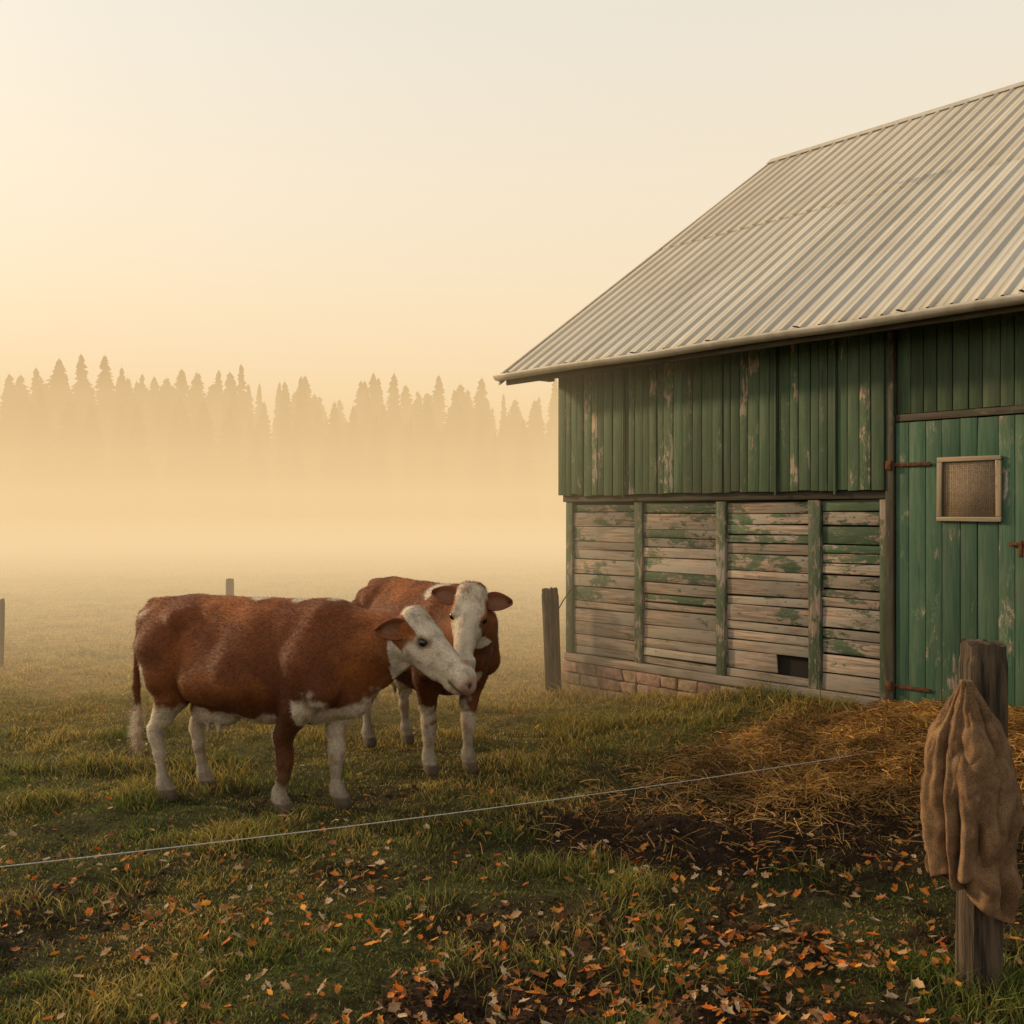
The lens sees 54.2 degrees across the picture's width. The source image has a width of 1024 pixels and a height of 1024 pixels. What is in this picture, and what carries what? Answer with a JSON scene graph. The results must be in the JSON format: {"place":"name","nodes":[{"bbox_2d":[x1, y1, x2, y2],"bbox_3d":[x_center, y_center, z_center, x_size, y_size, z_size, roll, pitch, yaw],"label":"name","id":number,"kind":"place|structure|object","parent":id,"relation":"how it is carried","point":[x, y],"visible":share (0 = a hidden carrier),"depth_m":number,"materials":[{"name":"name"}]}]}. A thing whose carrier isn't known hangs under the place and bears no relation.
{"place":"outdoors","nodes":[
{"label":"outdoors","id":0,"kind":"place"},
{"bbox_2d":[0,751,875,866],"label":"fence wire","id":1,"kind":"object","parent":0,"point":[399,819],"visible":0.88,"depth_m":4.81,"materials":[{"name":"grey metal"}]},
{"bbox_2d":[0,534,1023,1023],"bbox_3d":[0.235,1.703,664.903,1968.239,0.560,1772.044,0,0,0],"label":"ground","id":2,"kind":"structure","parent":0,"point":[470,548],"depth_m":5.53,"materials":[{"name":"green plant"}]},
{"bbox_2d":[0,598,4,666],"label":"fence post","id":3,"kind":"object","parent":2,"relation":"on","point":[2,618],"visible":0.81,"depth_m":12.27,"materials":[{"name":"brown wood"}]},
{"bbox_2d":[226,578,233,595],"bbox_3d":[-3.949,1.531,14.000,0.115,1.214,0.116,0,0,0],"label":"fence post","id":4,"kind":"object","parent":2,"relation":"on","point":[229,586],"visible":0.12,"depth_m":13.96,"materials":[{"name":"brown wood"}]},
{"bbox_2d":[0,355,565,539],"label":"pine forest","id":5,"kind":"object","parent":2,"relation":"on","point":[121,461],"visible":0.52,"depth_m":72.43,"materials":[{"name":"plant"}]},
{"bbox_2d":[125,593,476,815],"bbox_3d":[-1.428,1.224,6.460,2.596,1.382,0.850,0,0,21],"label":"cow","id":6,"kind":"object","parent":2,"relation":"on","point":[290,668],"visible":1,"depth_m":6.23},
{"bbox_2d":[350,576,512,776],"bbox_3d":[-0.629,1.163,7.506,0.851,1.440,2.327,0,0,-32],"label":"cow","id":7,"kind":"object","parent":2,"relation":"on","point":[463,615],"visible":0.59,"depth_m":7.13},
{"bbox_2d":[0,682,1023,1023],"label":"fallen leaves","id":8,"kind":"object","parent":2,"relation":"on","point":[658,1006],"visible":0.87,"depth_m":4.30,"materials":[{"name":"orange plant"}]},
{"bbox_2d":[0,765,1023,1023],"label":"soil clods","id":9,"kind":"object","parent":2,"relation":"on","point":[582,969],"visible":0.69,"depth_m":4.62,"materials":[{"name":"brown soil"}]},
{"bbox_2d":[541,587,561,696],"bbox_3d":[0.416,1.460,10.351,0.222,1.375,0.183,0,0,0],"label":"fence post","id":10,"kind":"object","parent":2,"relation":"on","point":[551,625],"visible":0.76,"depth_m":10.28,"materials":[{"name":"brown wood"}]},
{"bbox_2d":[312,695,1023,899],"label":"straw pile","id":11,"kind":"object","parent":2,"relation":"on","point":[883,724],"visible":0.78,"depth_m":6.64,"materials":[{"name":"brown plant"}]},
{"bbox_2d":[562,660,810,699],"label":"foundation stones","id":12,"kind":"object","parent":2,"relation":"on","point":[604,681],"visible":0.24,"depth_m":9.87,"materials":[{"name":"beige stone"}]},
{"bbox_2d":[568,660,814,699],"bbox_3d":[4.570,1.880,6.060,0.050,0.640,11.960,0,0,-42],"label":"foundation mortar","id":13,"kind":"object","parent":2,"relation":"on","point":[663,676],"visible":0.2,"depth_m":9.50,"materials":[{"name":"grey concrete"}]},
{"bbox_2d":[564,652,884,706],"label":"sill beam","id":14,"kind":"structure","parent":13,"relation":"on","point":[666,671],"depth_m":9.15,"materials":[{"name":"grey weathered bare wood"}]},
{"bbox_2d":[566,499,884,699],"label":"frame posts","id":15,"kind":"object","parent":14,"relation":"on","point":[815,582],"visible":0.93,"depth_m":9.01,"materials":[{"name":"paint"}]},
{"bbox_2d":[563,490,884,501],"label":"jetty beam","id":16,"kind":"structure","parent":15,"relation":"on","point":[840,494],"depth_m":8.89,"materials":[{"name":"wood"}]},
{"bbox_2d":[573,499,879,696],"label":"planks","id":17,"kind":"object","parent":14,"relation":"on","point":[611,531],"visible":1,"depth_m":8.93,"materials":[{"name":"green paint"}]},
{"bbox_2d":[885,330,1023,703],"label":"door frame","id":18,"kind":"object","parent":13,"relation":"on","point":[892,417],"visible":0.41,"depth_m":7.78,"materials":[{"name":"wood"}]},
{"bbox_2d":[885,460,1022,691],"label":"iron hinges","id":19,"kind":"object","parent":18,"relation":"attached to","point":[888,466],"visible":1,"depth_m":7.66,"materials":[{"name":"brown metal"}]},
{"bbox_2d":[896,414,1023,710],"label":"door","id":20,"kind":"structure","parent":18,"relation":"attached to","point":[957,582],"depth_m":7.45,"materials":[{"name":"green paint"}]},
{"bbox_2d":[936,455,1001,521],"bbox_3d":[3.350,-0.169,7.337,0.029,0.484,0.476,0,0,-41],"label":"window frame","id":21,"kind":"object","parent":20,"relation":"attached to","point":[998,481],"visible":1,"depth_m":7.30,"materials":[{"name":"brown wood"}]},
{"bbox_2d":[942,460,995,516],"bbox_3d":[3.362,-0.168,7.348,0.008,0.431,0.406,0,0,-41],"label":"window backing","id":22,"kind":"object","parent":21,"relation":"in","point":[957,484],"depth_m":7.34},
{"bbox_2d":[942,460,995,516],"bbox_3d":[3.353,-0.170,7.340,0.007,0.420,0.402,0,0,-41],"label":"window wire mesh","id":23,"kind":"object","parent":21,"relation":"attached to","point":[965,493],"depth_m":7.36,"materials":[{"name":"grey metal"}]},
{"bbox_2d":[576,412,1023,697],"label":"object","id":24,"kind":"object","parent":2,"relation":"on","point":[794,666],"depth_m":8.74,"materials":[{"name":"wood"}]},
{"bbox_2d":[558,331,884,497],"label":"cladding","id":25,"kind":"structure","parent":24,"relation":"attached to","point":[800,417],"depth_m":8.87,"materials":[{"name":"green paint"}]},
{"bbox_2d":[897,311,1023,414],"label":"side cladding","id":26,"kind":"structure","parent":24,"relation":"attached to","point":[976,363],"depth_m":7.41,"materials":[{"name":"green paint"}]},
{"bbox_3d":[7.909,-3.131,8.995,9.797,3.383,12.870,0,0,-42],"label":"roof","id":27,"kind":"object","parent":24,"relation":"on","visible":0},
{"bbox_2d":[498,162,770,384],"bbox_3d":[1.737,-3.107,12.196,5.000,3.542,0.029,0,0,-42],"label":"rake board","id":28,"kind":"object","parent":27,"relation":"attached to","point":[570,319],"visible":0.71,"depth_m":11.73,"materials":[{"name":"metal"}]},
{"bbox_2d":[493,293,1023,380],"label":"gutter","id":29,"kind":"object","parent":27,"relation":"attached to","point":[968,306],"visible":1,"depth_m":7.86,"materials":[{"name":"metal"}]},
{"bbox_2d":[506,295,1023,384],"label":"fascia and rafters","id":30,"kind":"structure","parent":27,"relation":"attached to","point":[1014,310],"depth_m":8.10,"materials":[{"name":"wood"}]},
{"bbox_2d":[766,81,1023,163],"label":"ridge cap","id":31,"kind":"object","parent":27,"relation":"on","point":[901,120],"visible":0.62,"depth_m":12.40,"materials":[{"name":"metal"}]},
{"bbox_2d":[955,638,1007,1002],"bbox_3d":[1.873,1.336,4.000,0.172,1.644,0.166,0,0,0],"label":"fence post","id":32,"kind":"object","parent":2,"relation":"on","point":[983,665],"visible":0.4,"depth_m":3.93,"materials":[{"name":"brown wood"}]},
{"bbox_2d":[920,679,1023,923],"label":"burlap sack","id":33,"kind":"object","parent":32,"relation":"hanging from","point":[972,816],"visible":1,"depth_m":3.84,"materials":[{"name":"brown fabric"}]},
{"bbox_2d":[0,0,1023,447],"label":"sky","id":34,"kind":"structure","parent":0,"point":[334,194],"materials":[{"name":"beige"}]},
{"bbox_2d":[505,156,1023,372],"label":"roof sheets","id":35,"kind":"object","parent":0,"point":[941,237],"visible":0.95,"depth_m":9.05,"materials":[{"name":"grey metal"}]},
{"bbox_2d":[507,289,1023,372],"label":"gutter brackets","id":36,"kind":"object","parent":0,"point":[1021,290],"visible":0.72,"depth_m":7.82,"materials":[{"name":"metal"}]},
{"bbox_2d":[661,85,1023,249],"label":"roof sheets","id":37,"kind":"object","parent":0,"point":[981,132],"visible":1,"depth_m":11.31,"materials":[{"name":"grey metal"}]}
]}

